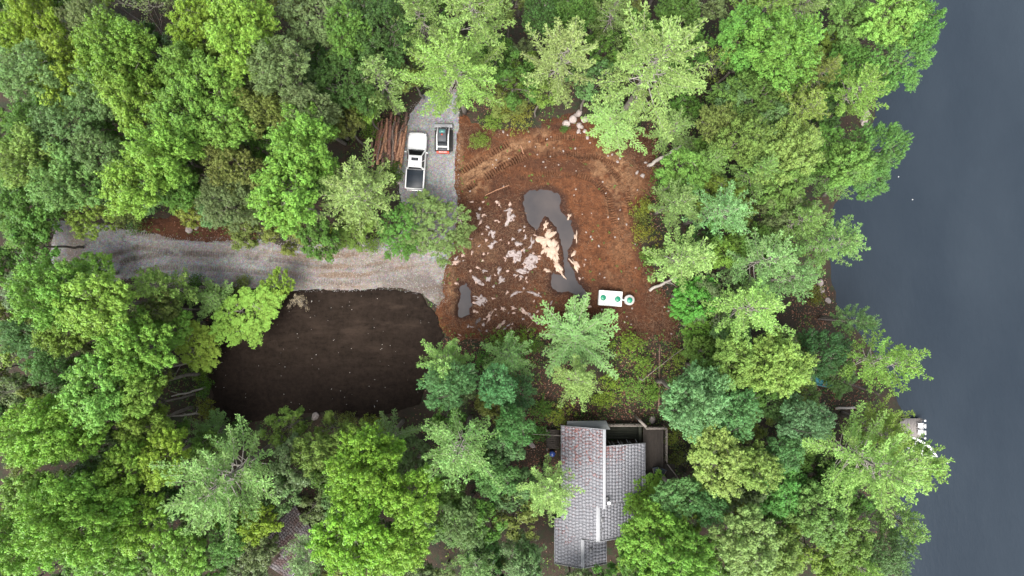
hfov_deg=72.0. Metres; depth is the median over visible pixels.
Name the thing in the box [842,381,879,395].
leaning trunk
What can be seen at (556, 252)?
bedrock ledge
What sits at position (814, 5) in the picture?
pine tree
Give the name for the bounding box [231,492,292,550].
maple tree
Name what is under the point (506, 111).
shrub
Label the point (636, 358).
shrub
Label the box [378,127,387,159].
log
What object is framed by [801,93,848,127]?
tree
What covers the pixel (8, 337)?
oak tree
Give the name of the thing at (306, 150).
maple tree
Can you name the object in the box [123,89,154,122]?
tree
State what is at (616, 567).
tree
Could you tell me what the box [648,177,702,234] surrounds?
pine tree
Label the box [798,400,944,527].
pine tree
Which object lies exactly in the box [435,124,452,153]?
tracked loader
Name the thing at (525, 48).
tree
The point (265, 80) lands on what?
tree
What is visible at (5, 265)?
tree
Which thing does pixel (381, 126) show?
log
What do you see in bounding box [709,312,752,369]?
tree
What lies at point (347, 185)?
pine tree
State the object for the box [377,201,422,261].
sapling
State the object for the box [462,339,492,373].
shrub
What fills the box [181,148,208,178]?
tree
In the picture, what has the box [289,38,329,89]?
tree
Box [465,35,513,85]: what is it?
tree
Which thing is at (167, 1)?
tree
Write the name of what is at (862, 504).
tree
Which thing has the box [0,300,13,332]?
tree
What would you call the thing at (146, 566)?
tree
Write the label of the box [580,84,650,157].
pine tree
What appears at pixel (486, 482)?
oak tree
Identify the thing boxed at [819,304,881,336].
pine tree
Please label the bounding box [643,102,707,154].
pine tree
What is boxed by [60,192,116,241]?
sapling
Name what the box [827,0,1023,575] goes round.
lake water
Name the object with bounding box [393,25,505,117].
pine tree
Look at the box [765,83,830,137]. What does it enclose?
pine tree
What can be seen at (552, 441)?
landing
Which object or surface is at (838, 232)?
pine tree
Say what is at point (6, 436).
tree
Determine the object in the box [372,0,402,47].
tree
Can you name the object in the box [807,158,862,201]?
pine tree
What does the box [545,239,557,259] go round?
bedrock ledge
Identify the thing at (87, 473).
maple tree
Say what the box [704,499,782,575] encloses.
maple tree
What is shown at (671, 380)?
shrub
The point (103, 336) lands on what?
tree
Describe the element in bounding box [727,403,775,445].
tree
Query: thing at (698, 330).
maple tree
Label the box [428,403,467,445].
tree
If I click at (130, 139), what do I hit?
tree
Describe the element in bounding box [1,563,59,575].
tree
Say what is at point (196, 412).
leaning trunk
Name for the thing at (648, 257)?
shrub
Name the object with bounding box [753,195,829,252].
pine tree
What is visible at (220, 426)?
pine tree
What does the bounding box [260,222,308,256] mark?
tree
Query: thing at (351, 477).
maple tree
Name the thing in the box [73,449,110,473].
tree
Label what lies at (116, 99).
maple tree
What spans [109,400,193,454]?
maple tree
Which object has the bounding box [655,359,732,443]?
maple tree
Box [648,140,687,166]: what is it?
fallen trunk
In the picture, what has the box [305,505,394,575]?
maple tree
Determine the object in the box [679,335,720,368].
maple tree
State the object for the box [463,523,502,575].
tree
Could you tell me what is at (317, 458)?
maple tree
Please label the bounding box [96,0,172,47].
dead tree
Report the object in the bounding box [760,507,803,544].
tree
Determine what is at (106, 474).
maple tree
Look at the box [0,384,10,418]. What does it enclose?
tree
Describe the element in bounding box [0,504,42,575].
maple tree
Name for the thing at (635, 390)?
shrub
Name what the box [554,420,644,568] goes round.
house
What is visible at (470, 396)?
tree
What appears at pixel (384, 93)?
tree
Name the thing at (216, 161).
oak tree
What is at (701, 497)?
tree
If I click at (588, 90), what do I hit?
tree
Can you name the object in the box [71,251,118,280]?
maple tree
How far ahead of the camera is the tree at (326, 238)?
66.83 m
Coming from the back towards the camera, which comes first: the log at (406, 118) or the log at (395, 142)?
the log at (406, 118)
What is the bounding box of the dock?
[900,418,925,438]
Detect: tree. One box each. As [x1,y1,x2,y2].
[0,0,66,39]
[0,2,58,36]
[0,7,43,56]
[0,37,68,103]
[0,42,25,91]
[0,107,26,149]
[0,121,101,189]
[0,177,76,249]
[0,190,64,229]
[0,216,52,251]
[0,225,83,273]
[0,254,137,331]
[0,258,53,285]
[0,265,35,310]
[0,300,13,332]
[0,317,91,359]
[0,324,64,373]
[0,364,20,379]
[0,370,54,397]
[0,371,49,410]
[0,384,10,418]
[0,392,106,473]
[0,413,22,453]
[0,470,68,523]
[0,502,12,531]
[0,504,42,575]
[1,102,47,135]
[1,470,144,575]
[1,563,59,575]
[3,452,39,479]
[4,0,67,42]
[5,385,59,423]
[9,92,76,126]
[10,306,97,333]
[17,346,117,387]
[23,30,93,115]
[23,141,106,212]
[25,88,124,167]
[30,321,95,359]
[30,429,57,468]
[33,468,64,489]
[37,406,145,462]
[43,378,91,397]
[44,0,89,16]
[45,115,86,156]
[48,267,185,338]
[51,557,98,575]
[52,352,176,437]
[52,463,129,479]
[53,0,155,61]
[64,518,166,575]
[65,334,97,364]
[66,121,124,172]
[66,463,130,523]
[68,4,166,99]
[68,64,153,123]
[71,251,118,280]
[73,0,139,22]
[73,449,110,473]
[74,343,110,381]
[81,379,128,422]
[82,7,129,40]
[85,427,146,463]
[87,437,189,510]
[91,132,128,171]
[91,305,195,386]
[91,553,122,575]
[92,65,204,139]
[92,111,139,137]
[93,146,179,222]
[93,328,109,346]
[95,174,158,207]
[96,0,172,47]
[101,491,176,560]
[104,365,201,419]
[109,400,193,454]
[114,504,159,555]
[118,19,165,64]
[119,544,159,575]
[120,110,215,189]
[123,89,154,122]
[123,125,151,151]
[127,172,164,215]
[127,306,160,339]
[128,349,181,383]
[129,265,207,321]
[129,460,189,510]
[131,0,174,10]
[131,426,191,492]
[132,379,195,432]
[135,287,207,323]
[142,75,243,151]
[145,505,239,575]
[146,549,207,575]
[149,414,290,549]
[150,307,206,350]
[150,483,193,524]
[151,39,217,97]
[152,0,201,14]
[154,26,211,74]
[155,156,224,211]
[156,416,194,467]
[161,64,202,99]
[165,0,216,49]
[165,203,193,215]
[173,519,207,557]
[174,54,261,116]
[174,197,210,228]
[174,319,222,372]
[178,486,241,533]
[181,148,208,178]
[183,90,223,125]
[183,408,238,450]
[184,553,227,575]
[186,35,231,60]
[189,428,236,463]
[190,101,272,158]
[191,181,237,228]
[191,277,233,321]
[192,164,263,232]
[196,458,260,506]
[199,0,302,83]
[200,141,264,197]
[204,512,252,568]
[208,281,285,349]
[214,544,272,575]
[218,72,260,110]
[218,114,264,147]
[218,497,266,536]
[223,216,263,250]
[224,85,287,140]
[225,144,261,169]
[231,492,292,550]
[232,517,281,572]
[234,183,283,218]
[238,34,310,98]
[244,153,332,239]
[247,59,281,88]
[247,113,283,162]
[254,0,281,11]
[256,405,308,447]
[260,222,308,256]
[260,468,301,519]
[262,101,340,189]
[265,169,314,197]
[270,432,314,497]
[271,0,319,44]
[274,0,346,50]
[279,82,348,140]
[279,529,327,575]
[287,293,308,311]
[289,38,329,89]
[289,85,346,145]
[290,429,341,479]
[295,159,342,197]
[295,213,343,263]
[298,490,336,525]
[303,66,349,116]
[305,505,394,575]
[309,465,337,502]
[310,138,399,236]
[312,48,376,118]
[312,410,352,453]
[316,544,348,575]
[321,0,374,60]
[321,494,349,520]
[322,19,358,69]
[322,421,406,527]
[325,98,367,145]
[333,211,374,252]
[340,418,379,457]
[345,0,424,70]
[349,46,411,119]
[350,87,379,129]
[351,567,386,575]
[353,33,401,82]
[356,69,397,97]
[360,408,426,468]
[365,513,436,575]
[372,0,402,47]
[374,519,408,550]
[383,462,443,529]
[388,430,432,480]
[390,53,424,99]
[390,545,432,575]
[392,0,455,62]
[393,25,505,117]
[403,18,453,67]
[410,50,451,88]
[414,475,464,533]
[416,337,474,387]
[416,360,480,410]
[420,401,503,493]
[420,560,455,575]
[421,0,451,30]
[424,512,472,549]
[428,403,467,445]
[434,0,516,64]
[436,380,476,408]
[436,472,466,512]
[440,492,487,551]
[441,534,497,575]
[451,0,491,16]
[451,488,507,546]
[461,442,494,480]
[461,550,507,575]
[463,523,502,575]
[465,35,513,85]
[472,448,521,501]
[473,373,520,425]
[478,363,517,408]
[479,331,535,376]
[484,430,525,470]
[488,80,529,121]
[488,461,539,512]
[489,491,539,542]
[490,373,537,411]
[491,0,528,38]
[491,46,538,110]
[494,403,536,449]
[498,529,546,575]
[506,50,539,96]
[508,38,538,67]
[511,522,541,575]
[513,453,584,527]
[520,15,598,109]
[521,0,559,50]
[522,71,558,117]
[531,0,577,29]
[532,292,620,380]
[547,29,580,77]
[551,354,602,411]
[553,0,597,31]
[559,566,592,575]
[564,56,617,110]
[571,0,617,45]
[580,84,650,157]
[584,561,620,575]
[587,0,639,54]
[588,30,631,79]
[591,1,712,142]
[612,0,648,27]
[615,497,703,575]
[615,563,636,574]
[618,551,650,575]
[621,6,660,59]
[622,469,670,532]
[641,224,718,292]
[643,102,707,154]
[648,0,671,8]
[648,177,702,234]
[649,475,708,522]
[650,0,704,61]
[654,146,713,195]
[655,56,691,96]
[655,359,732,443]
[655,504,704,538]
[655,525,718,575]
[666,0,701,26]
[668,275,720,325]
[669,28,717,70]
[669,86,703,117]
[676,226,722,266]
[677,480,717,518]
[679,310,724,343]
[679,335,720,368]
[681,177,757,238]
[683,136,729,188]
[683,451,722,496]
[683,472,730,527]
[684,415,746,503]
[685,357,735,394]
[687,101,736,148]
[690,0,737,20]
[690,422,744,464]
[692,35,739,82]
[692,134,728,172]
[692,267,743,330]
[693,172,748,213]
[695,357,736,398]
[695,536,723,572]
[698,78,753,124]
[698,330,758,390]
[700,278,795,349]
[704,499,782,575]
[705,68,786,129]
[705,388,764,444]
[706,206,770,255]
[707,0,772,78]
[707,36,759,92]
[708,110,773,170]
[709,234,746,269]
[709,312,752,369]
[713,559,732,575]
[716,227,800,298]
[716,493,766,536]
[719,0,798,52]
[719,149,785,204]
[723,193,759,229]
[725,469,770,512]
[727,2,785,70]
[727,277,766,324]
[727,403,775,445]
[729,374,781,407]
[730,439,785,494]
[732,97,790,144]
[732,142,786,178]
[736,325,819,398]
[736,533,783,561]
[738,108,825,187]
[738,453,786,492]
[740,517,804,575]
[741,5,827,91]
[746,427,806,473]
[747,246,823,305]
[750,389,799,424]
[751,165,811,211]
[751,239,789,286]
[752,187,819,231]
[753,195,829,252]
[756,460,807,517]
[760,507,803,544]
[764,147,813,185]
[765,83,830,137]
[765,327,808,357]
[766,366,809,403]
[767,391,836,446]
[767,436,817,475]
[770,63,816,87]
[770,72,810,110]
[780,0,836,31]
[780,517,838,574]
[784,477,849,552]
[788,206,870,277]
[792,50,845,101]
[792,197,816,228]
[793,536,859,575]
[794,380,821,408]
[797,328,852,381]
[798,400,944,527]
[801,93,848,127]
[803,0,835,10]
[803,141,878,188]
[804,28,856,67]
[804,63,847,102]
[805,454,845,492]
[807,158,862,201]
[811,122,850,161]
[811,506,877,572]
[811,534,883,575]
[812,42,872,84]
[813,146,844,177]
[813,481,854,514]
[814,56,890,120]
[815,464,863,505]
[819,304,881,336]
[819,329,933,396]
[819,356,857,399]
[820,153,891,201]
[821,0,871,49]
[840,393,914,457]
[843,442,877,471]
[845,21,936,92]
[846,121,913,181]
[847,466,885,515]
[851,528,920,575]
[854,0,930,49]
[855,492,930,547]
[857,60,902,97]
[858,0,946,68]
[876,428,954,492]
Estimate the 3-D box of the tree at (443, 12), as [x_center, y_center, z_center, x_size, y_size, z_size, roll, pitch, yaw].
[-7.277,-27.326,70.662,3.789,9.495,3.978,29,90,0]
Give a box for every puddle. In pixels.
[458,283,471,317]
[523,189,587,301]
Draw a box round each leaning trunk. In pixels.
[166,411,198,416]
[171,387,206,396]
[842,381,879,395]
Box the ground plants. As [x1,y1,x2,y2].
[27,4,898,571]
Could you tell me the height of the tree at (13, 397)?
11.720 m
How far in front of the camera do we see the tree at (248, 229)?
68.01 m
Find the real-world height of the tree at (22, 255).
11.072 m
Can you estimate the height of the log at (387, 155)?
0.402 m
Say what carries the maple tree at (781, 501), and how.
on the ground
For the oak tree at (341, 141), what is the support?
on the ground
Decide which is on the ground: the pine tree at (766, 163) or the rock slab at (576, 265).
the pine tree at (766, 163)
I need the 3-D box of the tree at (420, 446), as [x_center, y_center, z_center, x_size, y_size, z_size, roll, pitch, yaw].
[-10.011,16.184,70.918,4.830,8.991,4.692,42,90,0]
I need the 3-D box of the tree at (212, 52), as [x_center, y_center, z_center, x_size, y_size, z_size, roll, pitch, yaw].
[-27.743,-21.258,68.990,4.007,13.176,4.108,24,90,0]
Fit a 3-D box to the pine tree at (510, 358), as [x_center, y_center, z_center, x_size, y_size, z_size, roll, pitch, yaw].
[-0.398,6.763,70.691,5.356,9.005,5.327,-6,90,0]
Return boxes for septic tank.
[598,290,622,306]
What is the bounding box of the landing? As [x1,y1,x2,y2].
[546,428,558,450]
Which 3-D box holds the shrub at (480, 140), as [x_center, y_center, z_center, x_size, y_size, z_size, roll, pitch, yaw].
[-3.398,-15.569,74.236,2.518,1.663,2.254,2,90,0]
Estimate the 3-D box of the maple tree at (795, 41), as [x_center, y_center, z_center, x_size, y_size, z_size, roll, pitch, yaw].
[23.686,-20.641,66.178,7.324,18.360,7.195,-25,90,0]
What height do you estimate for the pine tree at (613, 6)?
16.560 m
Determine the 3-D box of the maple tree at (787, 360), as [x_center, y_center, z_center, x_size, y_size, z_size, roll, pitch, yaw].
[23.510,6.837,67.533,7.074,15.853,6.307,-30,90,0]
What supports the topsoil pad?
on the ground
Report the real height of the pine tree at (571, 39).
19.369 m
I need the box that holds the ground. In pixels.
[0,0,902,575]
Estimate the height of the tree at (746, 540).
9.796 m
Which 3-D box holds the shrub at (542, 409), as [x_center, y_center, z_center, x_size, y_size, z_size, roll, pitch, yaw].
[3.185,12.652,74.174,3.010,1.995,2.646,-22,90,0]
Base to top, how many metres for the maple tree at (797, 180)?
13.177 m
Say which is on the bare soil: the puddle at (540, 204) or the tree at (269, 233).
the puddle at (540, 204)
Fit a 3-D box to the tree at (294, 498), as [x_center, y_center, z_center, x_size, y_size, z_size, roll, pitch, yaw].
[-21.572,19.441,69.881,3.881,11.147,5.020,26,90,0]
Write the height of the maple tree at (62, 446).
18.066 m
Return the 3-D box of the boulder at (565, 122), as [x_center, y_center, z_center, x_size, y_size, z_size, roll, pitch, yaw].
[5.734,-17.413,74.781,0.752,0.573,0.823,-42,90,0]
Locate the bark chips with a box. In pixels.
[437,124,678,345]
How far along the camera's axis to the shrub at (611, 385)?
73.24 m
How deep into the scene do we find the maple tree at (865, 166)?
63.09 m
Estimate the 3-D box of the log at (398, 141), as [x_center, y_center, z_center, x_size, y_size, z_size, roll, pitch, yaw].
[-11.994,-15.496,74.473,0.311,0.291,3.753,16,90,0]
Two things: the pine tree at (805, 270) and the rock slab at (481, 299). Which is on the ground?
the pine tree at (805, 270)
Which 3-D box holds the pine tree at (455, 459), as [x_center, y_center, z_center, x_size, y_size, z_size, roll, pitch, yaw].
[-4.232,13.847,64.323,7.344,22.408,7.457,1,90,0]
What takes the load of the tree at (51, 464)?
on the ground
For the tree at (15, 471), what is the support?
on the ground
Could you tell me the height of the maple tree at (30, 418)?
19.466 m
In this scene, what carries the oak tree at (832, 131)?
on the ground
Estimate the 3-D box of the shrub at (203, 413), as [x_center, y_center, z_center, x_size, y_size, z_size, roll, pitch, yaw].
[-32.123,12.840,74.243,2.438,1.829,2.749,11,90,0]
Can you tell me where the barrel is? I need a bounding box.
[549,450,554,456]
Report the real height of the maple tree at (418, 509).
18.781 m
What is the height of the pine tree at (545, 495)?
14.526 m
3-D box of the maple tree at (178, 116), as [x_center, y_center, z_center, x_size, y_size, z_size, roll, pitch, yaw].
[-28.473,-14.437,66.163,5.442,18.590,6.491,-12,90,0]
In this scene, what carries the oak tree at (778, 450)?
on the ground
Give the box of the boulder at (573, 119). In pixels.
[569,115,576,123]
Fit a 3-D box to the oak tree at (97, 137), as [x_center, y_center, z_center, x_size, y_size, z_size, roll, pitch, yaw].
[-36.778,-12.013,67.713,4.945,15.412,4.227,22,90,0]
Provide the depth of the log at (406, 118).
74.67 m
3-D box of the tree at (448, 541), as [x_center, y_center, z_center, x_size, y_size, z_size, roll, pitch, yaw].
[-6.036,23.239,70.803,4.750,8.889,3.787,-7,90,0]
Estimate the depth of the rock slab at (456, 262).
74.83 m
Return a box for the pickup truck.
[404,132,427,191]
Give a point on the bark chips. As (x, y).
(546, 257)
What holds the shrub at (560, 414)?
on the ground
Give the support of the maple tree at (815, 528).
on the ground
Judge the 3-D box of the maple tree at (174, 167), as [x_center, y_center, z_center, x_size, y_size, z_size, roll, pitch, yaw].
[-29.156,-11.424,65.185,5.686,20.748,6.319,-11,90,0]
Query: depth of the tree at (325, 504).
65.57 m
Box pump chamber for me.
[623,295,634,304]
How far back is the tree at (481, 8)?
67.88 m
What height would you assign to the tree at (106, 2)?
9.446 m
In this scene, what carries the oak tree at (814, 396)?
on the ground
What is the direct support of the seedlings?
on the bare soil
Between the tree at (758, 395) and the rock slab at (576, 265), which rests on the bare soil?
the rock slab at (576, 265)
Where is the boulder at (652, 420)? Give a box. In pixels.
[649,416,654,423]
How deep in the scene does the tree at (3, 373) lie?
67.61 m
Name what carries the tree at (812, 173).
on the ground
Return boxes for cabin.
[269,504,325,575]
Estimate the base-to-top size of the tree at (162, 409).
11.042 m
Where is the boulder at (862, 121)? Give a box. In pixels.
[860,119,867,125]
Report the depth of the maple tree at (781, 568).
62.60 m
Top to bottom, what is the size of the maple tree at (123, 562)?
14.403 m
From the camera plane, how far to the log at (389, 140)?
74.05 m
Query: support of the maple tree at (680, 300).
on the ground
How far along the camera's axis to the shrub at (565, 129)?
74.56 m
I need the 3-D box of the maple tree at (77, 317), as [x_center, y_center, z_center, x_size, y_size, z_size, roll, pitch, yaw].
[-35.148,1.242,65.765,6.237,19.378,6.518,18,90,0]
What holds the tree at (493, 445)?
on the ground
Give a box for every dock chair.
[916,429,925,434]
[918,423,925,428]
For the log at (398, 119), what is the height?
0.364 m
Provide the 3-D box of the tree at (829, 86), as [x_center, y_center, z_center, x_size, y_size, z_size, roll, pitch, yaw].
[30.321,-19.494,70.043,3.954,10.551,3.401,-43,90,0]
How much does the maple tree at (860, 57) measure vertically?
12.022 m
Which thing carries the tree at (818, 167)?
on the ground
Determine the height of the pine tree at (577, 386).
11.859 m
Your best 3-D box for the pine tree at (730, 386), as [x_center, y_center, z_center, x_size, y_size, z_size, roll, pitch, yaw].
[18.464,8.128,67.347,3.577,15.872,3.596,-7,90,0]
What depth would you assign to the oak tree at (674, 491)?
64.58 m
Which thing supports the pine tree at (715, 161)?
on the ground
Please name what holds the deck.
on the ground
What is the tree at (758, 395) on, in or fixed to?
on the ground
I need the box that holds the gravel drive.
[50,90,458,305]
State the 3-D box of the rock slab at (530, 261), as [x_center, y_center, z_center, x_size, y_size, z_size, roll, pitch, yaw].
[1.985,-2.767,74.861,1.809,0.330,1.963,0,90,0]
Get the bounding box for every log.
[371,131,377,166]
[376,127,379,157]
[376,132,383,160]
[377,122,385,147]
[378,119,382,151]
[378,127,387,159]
[384,118,387,151]
[385,119,389,159]
[387,121,391,154]
[388,124,398,162]
[391,126,393,159]
[394,124,403,158]
[394,125,397,151]
[395,132,402,160]
[397,117,399,148]
[399,126,407,167]
[399,133,405,157]
[403,112,407,148]
[817,318,836,320]
[835,407,855,409]
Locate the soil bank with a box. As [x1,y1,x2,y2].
[134,215,256,241]
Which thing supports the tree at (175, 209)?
on the ground
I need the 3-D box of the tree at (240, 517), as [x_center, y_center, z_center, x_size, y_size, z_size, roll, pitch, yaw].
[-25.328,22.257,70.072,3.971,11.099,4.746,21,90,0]
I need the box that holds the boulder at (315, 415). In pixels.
[312,412,318,420]
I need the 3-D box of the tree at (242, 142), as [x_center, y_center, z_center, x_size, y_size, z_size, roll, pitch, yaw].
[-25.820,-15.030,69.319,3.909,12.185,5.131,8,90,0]
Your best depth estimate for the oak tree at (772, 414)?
66.19 m
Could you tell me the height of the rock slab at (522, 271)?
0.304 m
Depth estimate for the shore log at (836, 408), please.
74.85 m
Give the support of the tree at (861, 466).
on the ground
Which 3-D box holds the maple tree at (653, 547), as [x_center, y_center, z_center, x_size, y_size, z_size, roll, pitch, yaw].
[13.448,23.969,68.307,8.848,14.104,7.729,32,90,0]
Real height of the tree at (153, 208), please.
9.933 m
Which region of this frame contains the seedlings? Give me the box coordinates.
[442,123,675,339]
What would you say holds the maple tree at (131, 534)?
on the ground
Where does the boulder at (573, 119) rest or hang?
on the bare soil
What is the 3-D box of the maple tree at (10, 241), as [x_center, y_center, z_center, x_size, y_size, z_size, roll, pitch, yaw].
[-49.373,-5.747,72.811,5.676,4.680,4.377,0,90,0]
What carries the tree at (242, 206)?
on the ground
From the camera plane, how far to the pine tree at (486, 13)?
58.16 m
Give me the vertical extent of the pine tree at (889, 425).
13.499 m
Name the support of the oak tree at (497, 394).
on the ground
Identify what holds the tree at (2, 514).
on the ground
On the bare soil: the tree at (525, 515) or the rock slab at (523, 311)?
the rock slab at (523, 311)
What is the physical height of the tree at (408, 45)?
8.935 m
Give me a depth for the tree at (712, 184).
65.02 m
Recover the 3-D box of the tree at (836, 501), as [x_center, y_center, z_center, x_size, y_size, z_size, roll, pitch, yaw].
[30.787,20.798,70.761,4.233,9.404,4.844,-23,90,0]
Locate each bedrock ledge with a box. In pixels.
[536,231,556,248]
[541,242,547,253]
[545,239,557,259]
[552,245,558,261]
[552,254,562,271]
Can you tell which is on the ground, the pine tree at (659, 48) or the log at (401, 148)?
the pine tree at (659, 48)
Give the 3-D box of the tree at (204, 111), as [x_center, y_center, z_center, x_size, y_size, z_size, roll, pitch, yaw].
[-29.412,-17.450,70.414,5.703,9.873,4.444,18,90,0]
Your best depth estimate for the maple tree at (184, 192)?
63.25 m
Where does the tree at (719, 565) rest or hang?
on the ground
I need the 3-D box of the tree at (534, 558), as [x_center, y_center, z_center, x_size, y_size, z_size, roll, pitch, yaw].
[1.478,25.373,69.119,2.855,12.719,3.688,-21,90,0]
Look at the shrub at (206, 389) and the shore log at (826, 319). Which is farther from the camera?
the shore log at (826, 319)
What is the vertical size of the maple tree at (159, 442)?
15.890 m
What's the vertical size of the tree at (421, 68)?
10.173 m
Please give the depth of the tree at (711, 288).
65.46 m
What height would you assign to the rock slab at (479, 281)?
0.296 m
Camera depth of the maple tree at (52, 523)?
56.02 m
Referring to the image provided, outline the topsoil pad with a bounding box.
[206,289,443,424]
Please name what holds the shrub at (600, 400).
on the ground
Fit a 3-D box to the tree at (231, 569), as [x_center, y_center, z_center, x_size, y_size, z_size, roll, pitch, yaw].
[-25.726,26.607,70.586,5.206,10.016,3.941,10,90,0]
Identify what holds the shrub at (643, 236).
on the bare soil
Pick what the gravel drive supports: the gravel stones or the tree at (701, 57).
the gravel stones
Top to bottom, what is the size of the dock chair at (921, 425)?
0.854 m
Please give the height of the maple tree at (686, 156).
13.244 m
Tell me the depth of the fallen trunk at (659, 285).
73.82 m
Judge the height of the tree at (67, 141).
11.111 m
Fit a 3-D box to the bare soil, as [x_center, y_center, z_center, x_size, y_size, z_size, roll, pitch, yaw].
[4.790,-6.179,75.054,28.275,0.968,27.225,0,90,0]
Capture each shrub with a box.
[125,217,150,235]
[179,365,213,387]
[184,272,206,293]
[193,396,215,421]
[195,378,214,398]
[223,417,250,441]
[232,274,253,294]
[284,417,312,437]
[335,411,357,426]
[358,232,384,257]
[359,116,382,140]
[360,412,385,430]
[384,160,404,188]
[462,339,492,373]
[469,130,490,149]
[476,107,506,135]
[484,324,516,355]
[494,106,524,124]
[503,103,537,138]
[512,326,537,354]
[524,426,550,442]
[525,336,544,356]
[528,394,557,423]
[546,400,578,429]
[559,125,568,133]
[587,391,615,409]
[592,368,625,404]
[603,321,644,361]
[619,369,657,414]
[623,339,661,378]
[628,189,654,221]
[628,204,652,227]
[630,220,664,250]
[638,245,665,265]
[640,381,661,410]
[649,165,664,188]
[654,189,673,207]
[658,343,686,374]
[662,371,685,393]
[663,426,684,451]
[663,442,692,474]
[807,285,825,306]
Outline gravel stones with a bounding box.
[50,89,460,308]
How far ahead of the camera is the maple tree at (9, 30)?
62.06 m
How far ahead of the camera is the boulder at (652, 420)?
74.61 m
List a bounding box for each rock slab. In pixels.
[452,259,460,264]
[472,275,483,285]
[473,294,486,305]
[486,310,493,323]
[488,240,496,248]
[490,230,494,238]
[496,320,504,328]
[505,210,515,225]
[506,249,521,262]
[516,269,528,273]
[520,307,532,319]
[523,254,538,270]
[527,291,540,296]
[569,259,579,271]
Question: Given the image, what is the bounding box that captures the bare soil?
[435,112,680,347]
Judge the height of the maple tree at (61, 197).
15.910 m
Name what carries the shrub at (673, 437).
on the ground
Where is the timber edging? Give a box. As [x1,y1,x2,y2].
[657,344,660,412]
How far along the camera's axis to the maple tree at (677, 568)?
60.77 m
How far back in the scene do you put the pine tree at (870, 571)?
63.20 m
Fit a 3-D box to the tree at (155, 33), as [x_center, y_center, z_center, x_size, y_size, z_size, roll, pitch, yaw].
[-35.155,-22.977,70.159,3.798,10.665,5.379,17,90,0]
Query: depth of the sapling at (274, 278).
70.97 m
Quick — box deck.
[606,414,678,503]
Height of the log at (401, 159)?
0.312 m
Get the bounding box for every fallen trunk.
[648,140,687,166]
[649,277,676,291]
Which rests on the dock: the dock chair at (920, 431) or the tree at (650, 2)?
the dock chair at (920, 431)
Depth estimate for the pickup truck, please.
73.74 m
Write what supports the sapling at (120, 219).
on the soil bank
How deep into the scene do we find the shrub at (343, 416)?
74.05 m
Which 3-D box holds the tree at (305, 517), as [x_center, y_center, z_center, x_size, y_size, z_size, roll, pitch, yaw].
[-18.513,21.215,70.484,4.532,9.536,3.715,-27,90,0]
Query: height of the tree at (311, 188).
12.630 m
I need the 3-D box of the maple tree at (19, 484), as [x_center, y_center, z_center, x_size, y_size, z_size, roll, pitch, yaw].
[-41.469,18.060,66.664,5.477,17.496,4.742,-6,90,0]
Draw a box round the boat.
[909,438,937,456]
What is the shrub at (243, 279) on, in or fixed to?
on the ground
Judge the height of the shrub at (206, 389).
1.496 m
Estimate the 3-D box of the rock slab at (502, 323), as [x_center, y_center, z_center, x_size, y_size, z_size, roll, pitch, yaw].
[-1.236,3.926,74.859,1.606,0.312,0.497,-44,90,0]
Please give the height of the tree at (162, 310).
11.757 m
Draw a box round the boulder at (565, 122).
[562,120,569,126]
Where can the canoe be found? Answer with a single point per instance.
(820, 382)
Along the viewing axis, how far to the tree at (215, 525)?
64.86 m
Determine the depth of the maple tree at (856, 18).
63.75 m
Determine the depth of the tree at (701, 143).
65.78 m
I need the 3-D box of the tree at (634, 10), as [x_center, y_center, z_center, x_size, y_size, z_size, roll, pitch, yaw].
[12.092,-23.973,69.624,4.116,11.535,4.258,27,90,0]
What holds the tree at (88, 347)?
on the ground
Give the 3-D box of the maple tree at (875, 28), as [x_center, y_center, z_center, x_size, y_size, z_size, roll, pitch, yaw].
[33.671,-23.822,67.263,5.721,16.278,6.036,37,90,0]
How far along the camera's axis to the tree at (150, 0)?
68.48 m
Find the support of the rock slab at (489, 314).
on the bare soil
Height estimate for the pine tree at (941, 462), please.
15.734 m
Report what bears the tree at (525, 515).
on the ground
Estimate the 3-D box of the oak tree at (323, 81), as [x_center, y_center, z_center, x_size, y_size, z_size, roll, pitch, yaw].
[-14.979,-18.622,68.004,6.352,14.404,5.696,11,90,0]
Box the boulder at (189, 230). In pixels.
[185,227,192,232]
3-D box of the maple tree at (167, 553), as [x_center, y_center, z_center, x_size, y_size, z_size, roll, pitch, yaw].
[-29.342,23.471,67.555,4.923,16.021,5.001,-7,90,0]
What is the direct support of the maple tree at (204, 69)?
on the ground
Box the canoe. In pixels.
[816,378,832,386]
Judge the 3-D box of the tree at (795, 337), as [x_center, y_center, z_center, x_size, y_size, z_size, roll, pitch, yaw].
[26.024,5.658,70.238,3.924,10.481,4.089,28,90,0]
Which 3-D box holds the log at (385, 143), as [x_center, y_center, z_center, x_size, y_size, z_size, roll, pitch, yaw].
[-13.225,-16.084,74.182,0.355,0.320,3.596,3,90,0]
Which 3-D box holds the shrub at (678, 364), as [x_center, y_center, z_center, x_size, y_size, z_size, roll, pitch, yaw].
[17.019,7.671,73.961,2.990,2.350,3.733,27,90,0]
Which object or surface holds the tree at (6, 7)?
on the ground
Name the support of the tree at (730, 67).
on the ground
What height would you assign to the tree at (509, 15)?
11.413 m
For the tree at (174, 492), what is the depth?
66.12 m
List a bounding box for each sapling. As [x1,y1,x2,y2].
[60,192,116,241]
[97,201,151,229]
[258,266,295,302]
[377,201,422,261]
[393,188,475,269]
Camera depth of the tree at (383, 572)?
67.07 m
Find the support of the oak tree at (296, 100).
on the ground
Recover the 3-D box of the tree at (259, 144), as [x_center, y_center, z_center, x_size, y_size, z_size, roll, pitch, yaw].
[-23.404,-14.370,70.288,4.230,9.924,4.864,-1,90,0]

